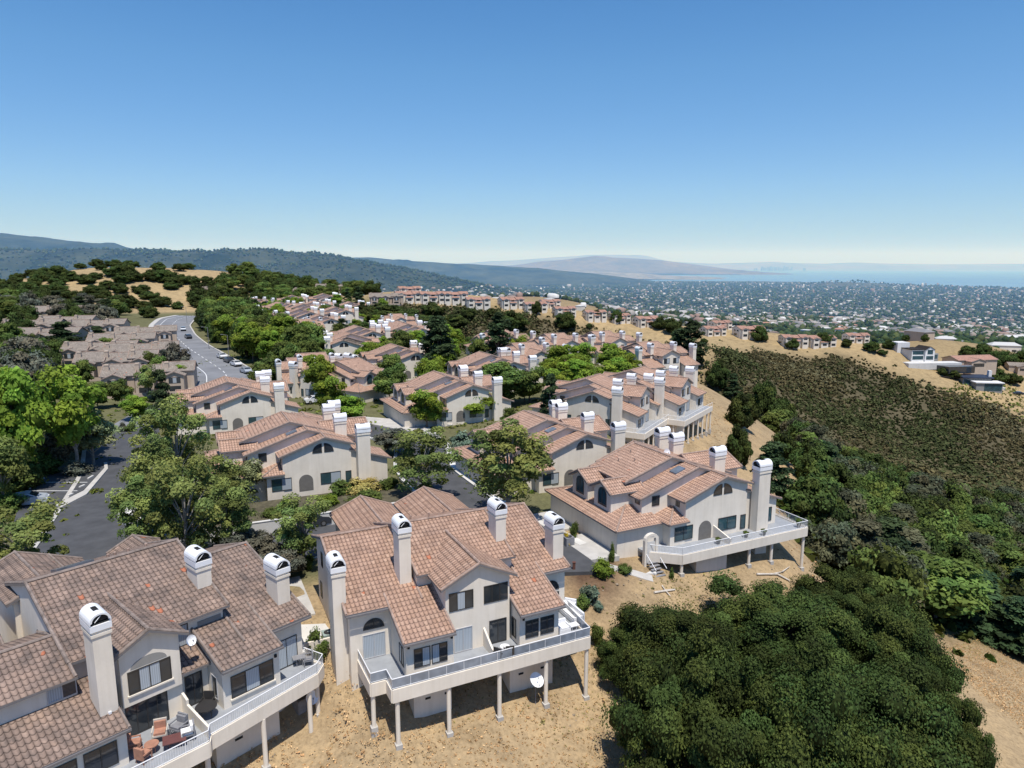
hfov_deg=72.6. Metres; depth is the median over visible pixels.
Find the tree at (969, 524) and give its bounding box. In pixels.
[954,518,991,535]
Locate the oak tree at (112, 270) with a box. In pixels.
[101,266,122,275]
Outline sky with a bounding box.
[0,0,1023,263]
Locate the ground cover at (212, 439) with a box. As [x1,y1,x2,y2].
[0,350,654,548]
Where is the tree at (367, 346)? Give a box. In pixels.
[354,341,384,356]
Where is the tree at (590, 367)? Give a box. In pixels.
[572,362,595,376]
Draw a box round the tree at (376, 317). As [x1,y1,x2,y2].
[370,315,379,320]
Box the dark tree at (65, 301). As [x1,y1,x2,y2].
[59,298,74,304]
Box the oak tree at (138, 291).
[133,287,146,293]
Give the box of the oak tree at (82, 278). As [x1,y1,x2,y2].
[74,273,97,283]
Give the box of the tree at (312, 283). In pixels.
[309,280,318,286]
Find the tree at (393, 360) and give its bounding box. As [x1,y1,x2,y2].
[375,353,407,379]
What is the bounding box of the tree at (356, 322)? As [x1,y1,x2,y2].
[349,319,360,325]
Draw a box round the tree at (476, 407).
[463,392,498,413]
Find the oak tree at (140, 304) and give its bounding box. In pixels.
[134,300,150,307]
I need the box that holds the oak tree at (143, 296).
[138,291,151,298]
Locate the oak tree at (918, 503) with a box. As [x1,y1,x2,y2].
[894,491,939,517]
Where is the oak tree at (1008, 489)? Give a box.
[996,485,1023,498]
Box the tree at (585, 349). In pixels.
[569,342,596,361]
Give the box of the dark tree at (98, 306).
[91,303,119,317]
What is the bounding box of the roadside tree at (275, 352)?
[266,340,289,365]
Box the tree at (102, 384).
[85,381,111,408]
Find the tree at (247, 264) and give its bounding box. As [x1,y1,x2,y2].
[239,261,255,271]
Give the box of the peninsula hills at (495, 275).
[353,257,743,286]
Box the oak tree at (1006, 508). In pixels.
[990,502,1014,514]
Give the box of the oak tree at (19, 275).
[8,273,25,278]
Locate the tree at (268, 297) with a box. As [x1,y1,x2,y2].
[266,295,273,300]
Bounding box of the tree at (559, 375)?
[540,368,571,388]
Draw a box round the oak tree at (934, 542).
[909,523,955,557]
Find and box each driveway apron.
[366,417,438,436]
[533,511,571,530]
[571,533,618,562]
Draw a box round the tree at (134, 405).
[117,395,149,417]
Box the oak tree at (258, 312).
[247,306,268,322]
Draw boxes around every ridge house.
[394,291,420,303]
[396,286,420,291]
[419,291,444,304]
[442,291,467,305]
[465,297,490,310]
[497,297,523,309]
[523,301,547,313]
[538,299,560,308]
[552,306,576,316]
[582,310,606,322]
[607,313,630,323]
[631,315,657,327]
[699,325,726,336]
[707,320,732,329]
[732,325,765,339]
[778,334,809,348]
[808,335,836,348]
[842,333,870,343]
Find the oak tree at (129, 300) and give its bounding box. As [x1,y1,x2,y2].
[117,293,138,307]
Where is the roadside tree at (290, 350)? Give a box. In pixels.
[278,344,299,360]
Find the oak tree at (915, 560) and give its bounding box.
[862,537,928,612]
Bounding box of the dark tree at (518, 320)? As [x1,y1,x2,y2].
[502,310,529,330]
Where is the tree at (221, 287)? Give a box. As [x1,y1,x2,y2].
[214,283,233,293]
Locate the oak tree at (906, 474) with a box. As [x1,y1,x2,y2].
[899,471,918,482]
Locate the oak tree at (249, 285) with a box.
[244,279,254,291]
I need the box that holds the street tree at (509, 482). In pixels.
[459,418,555,502]
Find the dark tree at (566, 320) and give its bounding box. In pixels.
[555,311,577,328]
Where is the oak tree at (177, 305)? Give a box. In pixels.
[170,301,183,308]
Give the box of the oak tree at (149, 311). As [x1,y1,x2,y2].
[137,305,159,317]
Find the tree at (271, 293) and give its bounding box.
[263,291,279,297]
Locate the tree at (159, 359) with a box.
[150,355,166,363]
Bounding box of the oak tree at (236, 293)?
[223,290,242,297]
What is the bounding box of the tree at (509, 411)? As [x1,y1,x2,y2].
[499,407,516,420]
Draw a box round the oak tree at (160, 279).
[154,275,164,281]
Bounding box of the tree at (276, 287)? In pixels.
[273,284,290,291]
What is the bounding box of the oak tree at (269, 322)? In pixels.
[266,312,277,323]
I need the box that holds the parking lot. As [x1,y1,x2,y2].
[14,465,103,521]
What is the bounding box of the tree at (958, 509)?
[950,503,963,520]
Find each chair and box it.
[126,733,141,753]
[133,746,152,764]
[151,717,167,738]
[168,711,188,734]
[180,718,194,744]
[199,691,214,702]
[301,642,306,655]
[303,648,313,667]
[493,647,504,653]
[503,645,513,654]
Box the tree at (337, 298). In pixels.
[331,294,342,303]
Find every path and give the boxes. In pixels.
[289,576,314,615]
[610,564,652,581]
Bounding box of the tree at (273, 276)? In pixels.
[262,271,278,280]
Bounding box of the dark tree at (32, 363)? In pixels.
[0,349,57,393]
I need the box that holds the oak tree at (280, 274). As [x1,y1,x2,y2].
[277,271,283,277]
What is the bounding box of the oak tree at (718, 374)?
[705,359,730,387]
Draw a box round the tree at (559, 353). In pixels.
[544,344,575,370]
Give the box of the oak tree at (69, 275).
[61,270,79,280]
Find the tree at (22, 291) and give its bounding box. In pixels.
[16,288,29,297]
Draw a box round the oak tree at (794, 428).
[786,420,818,440]
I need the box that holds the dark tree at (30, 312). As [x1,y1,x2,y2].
[10,304,43,319]
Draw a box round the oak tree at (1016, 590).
[982,579,1023,618]
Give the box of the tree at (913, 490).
[901,487,927,497]
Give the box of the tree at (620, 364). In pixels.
[595,357,632,373]
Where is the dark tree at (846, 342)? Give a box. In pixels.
[841,338,851,346]
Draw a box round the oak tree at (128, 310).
[119,302,131,314]
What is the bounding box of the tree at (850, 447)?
[839,444,857,452]
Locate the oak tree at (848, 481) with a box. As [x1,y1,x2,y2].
[838,469,869,494]
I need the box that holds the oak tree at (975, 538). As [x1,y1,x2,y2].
[963,531,998,548]
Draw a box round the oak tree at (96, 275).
[88,272,103,278]
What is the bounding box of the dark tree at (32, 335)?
[19,333,46,340]
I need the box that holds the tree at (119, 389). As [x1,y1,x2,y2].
[106,378,134,401]
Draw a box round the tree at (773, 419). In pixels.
[759,408,792,432]
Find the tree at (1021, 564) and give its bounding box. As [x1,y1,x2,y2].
[1009,556,1023,571]
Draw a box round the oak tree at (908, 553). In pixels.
[892,544,917,555]
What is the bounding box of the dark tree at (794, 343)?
[784,338,799,348]
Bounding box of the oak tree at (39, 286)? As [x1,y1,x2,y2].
[31,284,50,289]
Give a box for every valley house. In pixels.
[575,304,584,310]
[903,328,934,341]
[934,336,955,340]
[986,342,1021,352]
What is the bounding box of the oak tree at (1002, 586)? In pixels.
[957,563,1005,591]
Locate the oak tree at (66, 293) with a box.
[60,289,79,297]
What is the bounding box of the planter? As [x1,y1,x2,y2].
[795,518,801,526]
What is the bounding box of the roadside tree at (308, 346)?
[291,340,324,356]
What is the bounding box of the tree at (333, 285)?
[325,283,338,288]
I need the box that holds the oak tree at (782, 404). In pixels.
[766,397,797,418]
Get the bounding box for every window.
[46,680,77,704]
[56,758,77,767]
[64,354,73,358]
[83,740,118,767]
[127,656,173,698]
[139,387,150,392]
[168,377,180,382]
[169,386,180,390]
[178,623,188,647]
[204,403,209,408]
[211,673,218,699]
[212,420,227,428]
[230,658,275,701]
[242,396,248,402]
[248,416,262,423]
[250,396,257,402]
[258,453,266,461]
[271,477,291,491]
[305,389,313,395]
[312,443,321,453]
[320,471,340,483]
[320,551,322,567]
[320,580,322,598]
[324,443,333,451]
[345,470,351,481]
[363,618,383,630]
[367,375,371,383]
[399,642,403,667]
[414,646,430,668]
[432,641,447,663]
[440,412,451,420]
[449,589,473,611]
[470,410,481,417]
[472,389,477,395]
[484,581,507,603]
[485,409,488,417]
[512,616,515,638]
[525,618,538,638]
[540,614,553,634]
[543,472,558,485]
[550,580,558,588]
[576,440,583,449]
[576,476,583,494]
[585,396,590,401]
[586,440,592,448]
[593,396,598,402]
[598,487,606,506]
[638,418,642,427]
[652,495,659,505]
[664,358,669,363]
[673,358,678,362]
[674,524,692,541]
[679,406,683,415]
[713,484,722,495]
[718,515,736,530]
[724,483,732,493]
[740,514,745,528]
[768,507,771,520]
[912,356,922,359]
[913,351,923,354]
[964,379,989,383]
[973,363,984,366]
[984,384,1001,390]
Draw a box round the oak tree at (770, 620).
[699,569,860,679]
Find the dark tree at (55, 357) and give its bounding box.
[24,344,63,372]
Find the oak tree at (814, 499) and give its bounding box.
[775,473,857,527]
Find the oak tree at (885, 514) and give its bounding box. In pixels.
[872,510,911,529]
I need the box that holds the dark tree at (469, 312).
[461,307,476,317]
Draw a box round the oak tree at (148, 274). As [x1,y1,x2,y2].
[142,269,157,280]
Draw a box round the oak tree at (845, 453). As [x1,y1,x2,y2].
[839,448,861,458]
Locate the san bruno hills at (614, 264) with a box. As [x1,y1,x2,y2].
[509,256,788,274]
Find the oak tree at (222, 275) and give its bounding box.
[215,271,228,280]
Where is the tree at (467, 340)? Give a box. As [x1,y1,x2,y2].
[461,336,472,347]
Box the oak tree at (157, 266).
[149,262,166,269]
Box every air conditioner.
[291,694,306,714]
[321,629,330,637]
[563,534,574,546]
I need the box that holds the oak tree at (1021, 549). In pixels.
[1010,545,1023,583]
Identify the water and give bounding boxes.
[643,270,1023,287]
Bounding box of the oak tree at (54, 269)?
[41,265,67,275]
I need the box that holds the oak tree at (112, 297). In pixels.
[106,295,119,299]
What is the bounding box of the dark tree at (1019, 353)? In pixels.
[1015,350,1023,361]
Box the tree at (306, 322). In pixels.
[301,320,315,325]
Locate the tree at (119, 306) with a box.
[103,299,127,313]
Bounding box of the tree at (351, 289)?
[341,287,353,295]
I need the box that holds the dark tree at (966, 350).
[958,345,976,354]
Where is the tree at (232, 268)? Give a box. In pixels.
[225,263,242,273]
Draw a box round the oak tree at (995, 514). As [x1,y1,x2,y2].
[962,501,1011,534]
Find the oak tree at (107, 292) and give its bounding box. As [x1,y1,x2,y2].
[97,289,111,296]
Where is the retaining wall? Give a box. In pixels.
[164,502,394,545]
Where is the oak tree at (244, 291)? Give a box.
[235,287,248,296]
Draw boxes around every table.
[144,739,158,752]
[162,732,185,748]
[195,700,216,717]
[292,653,305,665]
[569,621,579,629]
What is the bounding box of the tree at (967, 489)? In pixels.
[934,478,972,496]
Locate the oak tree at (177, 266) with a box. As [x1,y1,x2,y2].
[171,263,186,269]
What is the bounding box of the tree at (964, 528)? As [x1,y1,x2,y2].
[953,524,972,535]
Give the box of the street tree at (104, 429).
[78,409,123,464]
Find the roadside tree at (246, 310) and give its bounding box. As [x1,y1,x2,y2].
[236,307,254,318]
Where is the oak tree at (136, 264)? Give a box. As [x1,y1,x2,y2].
[123,260,141,266]
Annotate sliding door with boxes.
[125,691,169,735]
[184,670,203,705]
[279,634,297,669]
[362,631,385,659]
[454,625,472,653]
[489,617,506,643]
[645,409,648,421]
[686,399,689,410]
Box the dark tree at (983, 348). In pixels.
[971,342,992,354]
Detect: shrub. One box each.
[0,466,48,492]
[0,491,28,513]
[27,451,66,475]
[60,460,97,476]
[119,421,125,431]
[124,424,135,431]
[209,533,248,547]
[234,527,267,538]
[245,533,286,559]
[259,506,281,518]
[275,544,306,572]
[303,554,314,569]
[304,625,329,660]
[316,493,339,504]
[328,478,354,496]
[343,489,383,501]
[344,477,367,495]
[353,477,380,491]
[377,477,400,490]
[449,430,470,447]
[568,522,578,537]
[574,593,589,610]
[578,585,600,604]
[590,556,616,578]
[590,623,605,644]
[593,600,604,611]
[608,542,614,562]
[618,563,632,574]
[669,567,673,578]
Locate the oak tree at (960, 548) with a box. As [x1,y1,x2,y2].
[943,537,1001,574]
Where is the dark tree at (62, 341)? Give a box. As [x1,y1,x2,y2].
[50,337,66,348]
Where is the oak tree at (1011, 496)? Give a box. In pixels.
[992,490,1023,505]
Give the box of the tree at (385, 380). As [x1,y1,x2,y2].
[372,367,406,396]
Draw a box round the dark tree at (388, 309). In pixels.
[370,302,403,314]
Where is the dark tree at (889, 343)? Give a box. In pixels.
[881,339,895,348]
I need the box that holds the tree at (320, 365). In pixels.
[301,354,335,390]
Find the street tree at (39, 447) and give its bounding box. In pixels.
[26,418,61,461]
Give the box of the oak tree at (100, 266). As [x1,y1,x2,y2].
[93,264,107,269]
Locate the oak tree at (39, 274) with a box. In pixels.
[28,269,46,279]
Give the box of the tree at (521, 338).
[509,334,528,343]
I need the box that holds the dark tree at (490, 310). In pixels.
[485,307,496,315]
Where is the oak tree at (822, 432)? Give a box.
[795,424,845,450]
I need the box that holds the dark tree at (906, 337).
[902,335,909,340]
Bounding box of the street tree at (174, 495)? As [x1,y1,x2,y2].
[143,454,225,547]
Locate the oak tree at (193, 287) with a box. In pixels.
[185,282,204,298]
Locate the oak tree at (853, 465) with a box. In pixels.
[834,455,882,477]
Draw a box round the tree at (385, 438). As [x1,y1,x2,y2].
[371,428,412,452]
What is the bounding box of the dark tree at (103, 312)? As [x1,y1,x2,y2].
[93,303,118,319]
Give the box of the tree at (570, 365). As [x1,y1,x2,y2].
[556,358,594,380]
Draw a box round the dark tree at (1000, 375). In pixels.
[991,368,1009,381]
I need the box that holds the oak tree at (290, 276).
[284,274,300,280]
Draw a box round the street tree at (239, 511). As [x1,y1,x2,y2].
[199,476,259,544]
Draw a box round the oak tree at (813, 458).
[786,437,847,480]
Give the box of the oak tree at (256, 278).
[251,273,263,284]
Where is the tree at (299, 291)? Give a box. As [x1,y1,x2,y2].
[292,287,306,295]
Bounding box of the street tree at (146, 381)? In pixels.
[133,363,155,397]
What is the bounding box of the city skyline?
[754,266,805,270]
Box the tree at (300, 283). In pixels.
[293,280,303,287]
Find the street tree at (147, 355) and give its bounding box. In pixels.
[142,350,157,363]
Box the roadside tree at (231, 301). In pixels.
[224,297,238,306]
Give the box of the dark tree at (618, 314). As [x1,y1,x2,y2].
[610,310,621,322]
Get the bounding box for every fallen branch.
[654,585,674,596]
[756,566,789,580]
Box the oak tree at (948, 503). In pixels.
[926,494,958,515]
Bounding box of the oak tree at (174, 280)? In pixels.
[165,276,184,285]
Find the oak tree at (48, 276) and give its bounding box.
[45,274,63,280]
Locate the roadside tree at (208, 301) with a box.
[198,298,216,308]
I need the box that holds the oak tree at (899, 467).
[889,461,908,472]
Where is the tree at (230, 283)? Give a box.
[216,278,235,288]
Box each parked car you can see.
[16,490,49,505]
[184,334,191,338]
[216,352,226,358]
[223,356,234,362]
[230,360,241,365]
[239,366,252,373]
[295,511,331,525]
[303,395,316,403]
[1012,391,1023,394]
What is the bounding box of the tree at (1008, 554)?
[982,540,1023,581]
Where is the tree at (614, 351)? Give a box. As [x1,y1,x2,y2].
[595,343,626,365]
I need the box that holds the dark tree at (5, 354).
[0,348,26,365]
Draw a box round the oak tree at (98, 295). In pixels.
[88,293,106,298]
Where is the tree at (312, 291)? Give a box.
[304,286,324,295]
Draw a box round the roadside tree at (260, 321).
[246,317,266,326]
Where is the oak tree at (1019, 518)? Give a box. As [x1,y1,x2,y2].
[1013,513,1023,522]
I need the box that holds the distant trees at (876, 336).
[0,246,1023,350]
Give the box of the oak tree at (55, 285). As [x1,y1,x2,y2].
[48,281,69,289]
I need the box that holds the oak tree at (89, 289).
[82,285,103,293]
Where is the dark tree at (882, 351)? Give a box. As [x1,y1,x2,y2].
[877,349,888,354]
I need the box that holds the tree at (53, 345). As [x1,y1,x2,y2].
[35,338,63,353]
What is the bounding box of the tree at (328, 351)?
[322,348,334,354]
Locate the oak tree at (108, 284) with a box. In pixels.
[99,280,114,288]
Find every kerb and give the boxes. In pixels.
[34,450,85,547]
[55,462,107,508]
[148,315,189,388]
[190,320,251,368]
[370,437,415,491]
[440,437,585,544]
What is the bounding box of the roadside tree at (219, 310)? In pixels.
[202,305,231,325]
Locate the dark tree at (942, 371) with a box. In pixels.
[937,367,947,374]
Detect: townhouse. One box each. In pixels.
[0,534,324,767]
[175,369,300,435]
[204,399,391,503]
[236,309,289,317]
[250,296,274,302]
[261,300,302,308]
[274,352,357,396]
[277,294,308,302]
[281,306,325,318]
[285,302,324,311]
[288,353,392,402]
[296,316,325,327]
[301,486,590,750]
[304,299,336,305]
[308,292,343,303]
[309,312,348,331]
[323,330,379,357]
[324,305,363,324]
[329,323,390,338]
[339,300,369,306]
[359,340,432,379]
[369,320,416,327]
[378,313,417,324]
[380,365,513,426]
[381,320,429,337]
[445,347,542,390]
[450,399,625,494]
[464,329,535,353]
[492,342,568,366]
[528,373,668,444]
[529,332,595,363]
[544,426,807,576]
[578,330,641,364]
[594,365,712,447]
[618,341,700,386]
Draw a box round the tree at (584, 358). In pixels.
[564,353,593,364]
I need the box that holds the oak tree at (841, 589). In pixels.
[788,562,907,656]
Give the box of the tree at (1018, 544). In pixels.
[1006,536,1023,547]
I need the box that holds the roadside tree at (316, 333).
[295,323,328,350]
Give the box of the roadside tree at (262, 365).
[246,357,275,380]
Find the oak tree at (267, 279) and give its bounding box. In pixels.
[263,276,272,286]
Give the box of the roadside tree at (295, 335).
[279,324,319,346]
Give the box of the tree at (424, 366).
[413,357,447,376]
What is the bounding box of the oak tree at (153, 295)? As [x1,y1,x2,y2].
[143,291,159,298]
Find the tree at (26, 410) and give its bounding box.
[0,365,55,463]
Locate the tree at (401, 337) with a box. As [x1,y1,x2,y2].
[383,329,412,347]
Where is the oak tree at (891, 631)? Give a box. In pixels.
[837,600,972,706]
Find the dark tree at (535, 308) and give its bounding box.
[531,300,541,313]
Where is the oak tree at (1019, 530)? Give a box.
[1009,524,1023,538]
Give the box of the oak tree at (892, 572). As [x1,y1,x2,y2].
[847,542,931,612]
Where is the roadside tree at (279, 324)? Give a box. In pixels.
[269,316,299,333]
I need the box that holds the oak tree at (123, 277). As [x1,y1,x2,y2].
[111,272,134,282]
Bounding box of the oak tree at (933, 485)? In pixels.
[906,472,950,501]
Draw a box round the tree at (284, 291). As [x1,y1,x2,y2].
[274,287,293,297]
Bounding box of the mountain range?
[0,233,724,304]
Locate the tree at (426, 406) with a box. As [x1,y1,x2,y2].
[406,389,447,426]
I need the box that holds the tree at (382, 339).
[378,336,387,344]
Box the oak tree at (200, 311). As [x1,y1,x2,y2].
[197,304,213,324]
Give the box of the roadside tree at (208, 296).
[197,295,219,307]
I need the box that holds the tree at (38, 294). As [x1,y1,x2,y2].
[32,291,46,297]
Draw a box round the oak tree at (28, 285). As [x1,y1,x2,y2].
[22,282,36,288]
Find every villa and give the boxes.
[941,354,998,374]
[1004,362,1023,375]
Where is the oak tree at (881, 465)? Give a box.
[875,461,893,470]
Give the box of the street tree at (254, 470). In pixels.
[234,457,264,503]
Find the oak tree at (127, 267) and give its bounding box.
[114,263,135,273]
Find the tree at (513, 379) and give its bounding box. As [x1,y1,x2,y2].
[482,361,529,398]
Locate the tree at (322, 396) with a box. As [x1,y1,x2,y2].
[311,375,347,410]
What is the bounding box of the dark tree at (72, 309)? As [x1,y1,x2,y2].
[58,302,90,316]
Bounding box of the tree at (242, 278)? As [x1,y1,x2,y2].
[236,274,249,285]
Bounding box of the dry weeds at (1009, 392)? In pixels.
[937,381,1023,423]
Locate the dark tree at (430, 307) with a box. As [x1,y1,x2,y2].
[420,301,447,314]
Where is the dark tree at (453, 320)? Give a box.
[444,314,469,326]
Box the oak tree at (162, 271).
[153,268,169,280]
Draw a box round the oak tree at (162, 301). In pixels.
[148,296,172,305]
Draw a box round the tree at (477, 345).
[466,338,489,355]
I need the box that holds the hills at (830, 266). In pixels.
[458,255,1023,269]
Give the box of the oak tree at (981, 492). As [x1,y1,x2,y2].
[970,487,1007,505]
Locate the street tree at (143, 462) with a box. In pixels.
[116,433,188,526]
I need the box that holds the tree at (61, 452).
[37,431,82,468]
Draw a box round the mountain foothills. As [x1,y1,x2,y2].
[0,249,754,309]
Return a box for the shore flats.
[560,270,721,279]
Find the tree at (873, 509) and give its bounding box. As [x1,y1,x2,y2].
[862,502,878,515]
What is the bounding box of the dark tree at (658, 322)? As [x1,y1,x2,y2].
[649,316,665,328]
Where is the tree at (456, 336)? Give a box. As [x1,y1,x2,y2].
[448,329,464,343]
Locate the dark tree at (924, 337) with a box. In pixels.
[921,334,929,341]
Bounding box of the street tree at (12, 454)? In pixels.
[0,434,30,494]
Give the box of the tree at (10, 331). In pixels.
[0,322,24,340]
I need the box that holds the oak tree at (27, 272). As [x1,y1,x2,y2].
[22,269,36,276]
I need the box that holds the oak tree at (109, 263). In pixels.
[103,259,120,266]
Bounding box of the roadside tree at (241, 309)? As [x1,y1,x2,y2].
[238,303,261,315]
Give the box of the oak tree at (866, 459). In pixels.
[860,456,881,467]
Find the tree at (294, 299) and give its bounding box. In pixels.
[289,297,298,302]
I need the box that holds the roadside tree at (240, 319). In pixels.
[236,317,246,321]
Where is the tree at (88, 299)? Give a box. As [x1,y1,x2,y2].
[72,293,94,303]
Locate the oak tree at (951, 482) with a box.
[944,478,972,502]
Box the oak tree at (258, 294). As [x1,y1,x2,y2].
[249,290,263,298]
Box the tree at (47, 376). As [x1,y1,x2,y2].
[37,366,68,391]
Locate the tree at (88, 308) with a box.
[79,304,99,314]
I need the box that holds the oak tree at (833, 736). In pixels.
[683,647,906,767]
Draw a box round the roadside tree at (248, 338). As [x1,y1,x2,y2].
[230,321,270,362]
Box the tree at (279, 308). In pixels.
[269,304,284,312]
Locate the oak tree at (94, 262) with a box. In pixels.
[88,259,103,265]
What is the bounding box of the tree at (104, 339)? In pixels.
[98,337,113,341]
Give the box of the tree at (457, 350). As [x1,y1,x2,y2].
[451,343,460,356]
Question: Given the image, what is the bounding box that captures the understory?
[758,420,1011,662]
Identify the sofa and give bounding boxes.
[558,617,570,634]
[559,600,584,621]
[564,597,576,606]
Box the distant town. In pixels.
[383,281,1023,337]
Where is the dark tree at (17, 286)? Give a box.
[8,282,25,290]
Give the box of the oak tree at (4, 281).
[0,279,14,288]
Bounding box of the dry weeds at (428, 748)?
[196,388,816,767]
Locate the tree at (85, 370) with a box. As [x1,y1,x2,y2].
[74,359,96,381]
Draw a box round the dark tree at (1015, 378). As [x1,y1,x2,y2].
[1006,373,1023,384]
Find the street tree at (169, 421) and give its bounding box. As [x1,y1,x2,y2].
[128,393,213,478]
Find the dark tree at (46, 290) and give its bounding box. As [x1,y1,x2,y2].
[38,286,52,295]
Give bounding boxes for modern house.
[892,341,974,373]
[940,370,1004,393]
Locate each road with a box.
[37,426,159,547]
[37,524,335,559]
[114,403,172,426]
[155,315,248,385]
[370,425,544,529]
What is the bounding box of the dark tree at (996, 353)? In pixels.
[985,349,1005,367]
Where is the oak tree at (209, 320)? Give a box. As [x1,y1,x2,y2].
[203,313,220,337]
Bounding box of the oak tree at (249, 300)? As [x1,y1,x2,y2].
[238,294,255,304]
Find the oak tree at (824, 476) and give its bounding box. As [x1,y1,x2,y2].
[816,473,843,488]
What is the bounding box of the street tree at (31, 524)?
[0,497,69,558]
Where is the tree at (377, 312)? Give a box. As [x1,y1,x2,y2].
[374,309,382,316]
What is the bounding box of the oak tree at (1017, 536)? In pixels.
[1007,532,1023,542]
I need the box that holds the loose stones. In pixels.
[214,554,1021,765]
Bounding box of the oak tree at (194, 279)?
[188,275,200,283]
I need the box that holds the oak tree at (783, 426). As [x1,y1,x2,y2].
[777,416,820,435]
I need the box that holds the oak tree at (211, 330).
[205,315,220,342]
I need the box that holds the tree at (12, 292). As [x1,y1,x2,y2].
[0,288,18,297]
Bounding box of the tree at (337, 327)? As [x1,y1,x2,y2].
[330,323,343,330]
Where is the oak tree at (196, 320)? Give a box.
[194,305,207,324]
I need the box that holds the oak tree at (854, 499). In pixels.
[837,487,877,525]
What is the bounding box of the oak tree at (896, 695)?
[808,657,984,767]
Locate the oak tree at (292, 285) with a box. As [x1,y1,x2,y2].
[285,281,297,290]
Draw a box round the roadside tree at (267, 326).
[264,324,271,330]
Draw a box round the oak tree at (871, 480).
[853,470,892,500]
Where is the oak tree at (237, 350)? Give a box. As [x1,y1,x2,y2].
[228,319,251,358]
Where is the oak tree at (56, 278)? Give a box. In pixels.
[47,275,69,284]
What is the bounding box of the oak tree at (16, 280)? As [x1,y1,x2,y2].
[6,277,22,283]
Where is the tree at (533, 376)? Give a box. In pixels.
[516,366,544,402]
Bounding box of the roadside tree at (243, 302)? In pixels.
[232,299,248,313]
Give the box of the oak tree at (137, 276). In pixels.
[128,271,144,280]
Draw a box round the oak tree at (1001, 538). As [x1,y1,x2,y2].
[984,532,1022,549]
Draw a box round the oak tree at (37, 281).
[27,276,42,285]
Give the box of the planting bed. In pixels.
[171,484,409,526]
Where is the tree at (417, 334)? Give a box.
[409,330,426,340]
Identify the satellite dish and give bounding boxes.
[186,635,195,650]
[306,690,318,712]
[530,672,543,703]
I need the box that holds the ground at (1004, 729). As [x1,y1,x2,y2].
[0,267,1023,767]
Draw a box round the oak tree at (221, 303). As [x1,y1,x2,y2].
[212,298,231,312]
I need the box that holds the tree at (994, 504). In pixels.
[970,496,1006,510]
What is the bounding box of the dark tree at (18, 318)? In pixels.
[5,309,36,326]
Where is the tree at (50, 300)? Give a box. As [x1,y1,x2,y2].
[42,295,63,306]
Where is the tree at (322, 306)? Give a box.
[319,304,330,308]
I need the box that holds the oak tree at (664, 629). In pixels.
[594,600,743,700]
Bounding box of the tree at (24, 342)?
[0,335,50,356]
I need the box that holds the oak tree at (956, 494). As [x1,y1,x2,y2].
[942,483,977,513]
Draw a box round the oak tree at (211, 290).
[204,285,221,299]
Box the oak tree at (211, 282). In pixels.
[208,280,216,285]
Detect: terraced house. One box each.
[2,318,66,327]
[18,327,89,340]
[35,305,82,315]
[36,315,101,320]
[59,340,141,365]
[68,318,130,332]
[72,349,161,380]
[85,332,158,342]
[99,360,197,398]
[102,340,179,351]
[114,325,177,340]
[315,283,342,293]
[369,292,403,305]
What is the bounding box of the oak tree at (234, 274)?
[231,271,242,276]
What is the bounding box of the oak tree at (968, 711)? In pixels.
[924,689,1001,767]
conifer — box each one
[46,321,82,340]
[50,290,65,298]
[72,296,87,304]
[83,326,105,340]
[97,299,113,305]
[146,369,173,421]
[197,313,205,330]
[336,318,348,327]
[343,288,351,299]
[352,286,363,301]
[358,295,365,302]
[415,315,457,370]
[483,312,513,353]
[538,373,558,414]
[668,330,686,349]
[672,319,710,360]
[723,373,742,396]
[749,441,795,493]
[795,431,816,451]
[812,437,840,460]
[816,440,841,464]
[842,456,863,461]
[849,518,884,565]
[873,515,919,554]
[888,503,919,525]
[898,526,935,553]
[908,484,930,496]
[951,569,1019,640]
[975,595,1023,655]
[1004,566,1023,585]
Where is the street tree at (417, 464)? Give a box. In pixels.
[389,426,463,491]
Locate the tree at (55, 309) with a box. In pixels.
[44,303,67,314]
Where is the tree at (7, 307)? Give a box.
[0,299,21,317]
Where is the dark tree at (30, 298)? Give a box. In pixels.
[16,290,43,306]
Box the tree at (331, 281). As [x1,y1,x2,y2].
[324,279,340,284]
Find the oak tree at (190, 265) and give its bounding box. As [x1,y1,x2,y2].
[181,263,195,268]
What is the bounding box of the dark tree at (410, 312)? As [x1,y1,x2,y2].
[393,307,422,319]
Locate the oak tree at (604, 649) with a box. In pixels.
[593,623,648,687]
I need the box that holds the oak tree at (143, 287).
[129,284,150,290]
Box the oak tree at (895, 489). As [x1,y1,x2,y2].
[884,481,905,499]
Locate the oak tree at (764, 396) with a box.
[752,379,777,412]
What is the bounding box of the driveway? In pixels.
[542,526,595,575]
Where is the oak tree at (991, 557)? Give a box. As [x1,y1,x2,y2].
[970,544,1008,581]
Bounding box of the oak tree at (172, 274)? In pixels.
[164,271,181,281]
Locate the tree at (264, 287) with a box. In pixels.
[252,282,272,293]
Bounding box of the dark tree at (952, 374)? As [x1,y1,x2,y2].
[946,370,961,378]
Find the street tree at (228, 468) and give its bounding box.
[185,454,247,508]
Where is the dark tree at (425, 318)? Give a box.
[420,315,443,321]
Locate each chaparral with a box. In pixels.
[394,301,707,380]
[698,339,1023,491]
[892,458,1023,493]
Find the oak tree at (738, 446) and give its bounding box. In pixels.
[725,423,753,466]
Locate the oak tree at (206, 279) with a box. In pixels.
[200,276,213,283]
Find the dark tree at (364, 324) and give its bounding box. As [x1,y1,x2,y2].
[346,320,368,328]
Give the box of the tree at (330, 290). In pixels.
[324,287,339,294]
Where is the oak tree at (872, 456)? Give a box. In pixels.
[856,448,890,466]
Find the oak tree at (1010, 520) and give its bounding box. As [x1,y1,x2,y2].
[998,511,1023,530]
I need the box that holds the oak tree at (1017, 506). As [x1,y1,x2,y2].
[1000,499,1023,513]
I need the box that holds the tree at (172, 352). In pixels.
[158,341,192,360]
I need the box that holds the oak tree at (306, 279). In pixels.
[300,275,317,285]

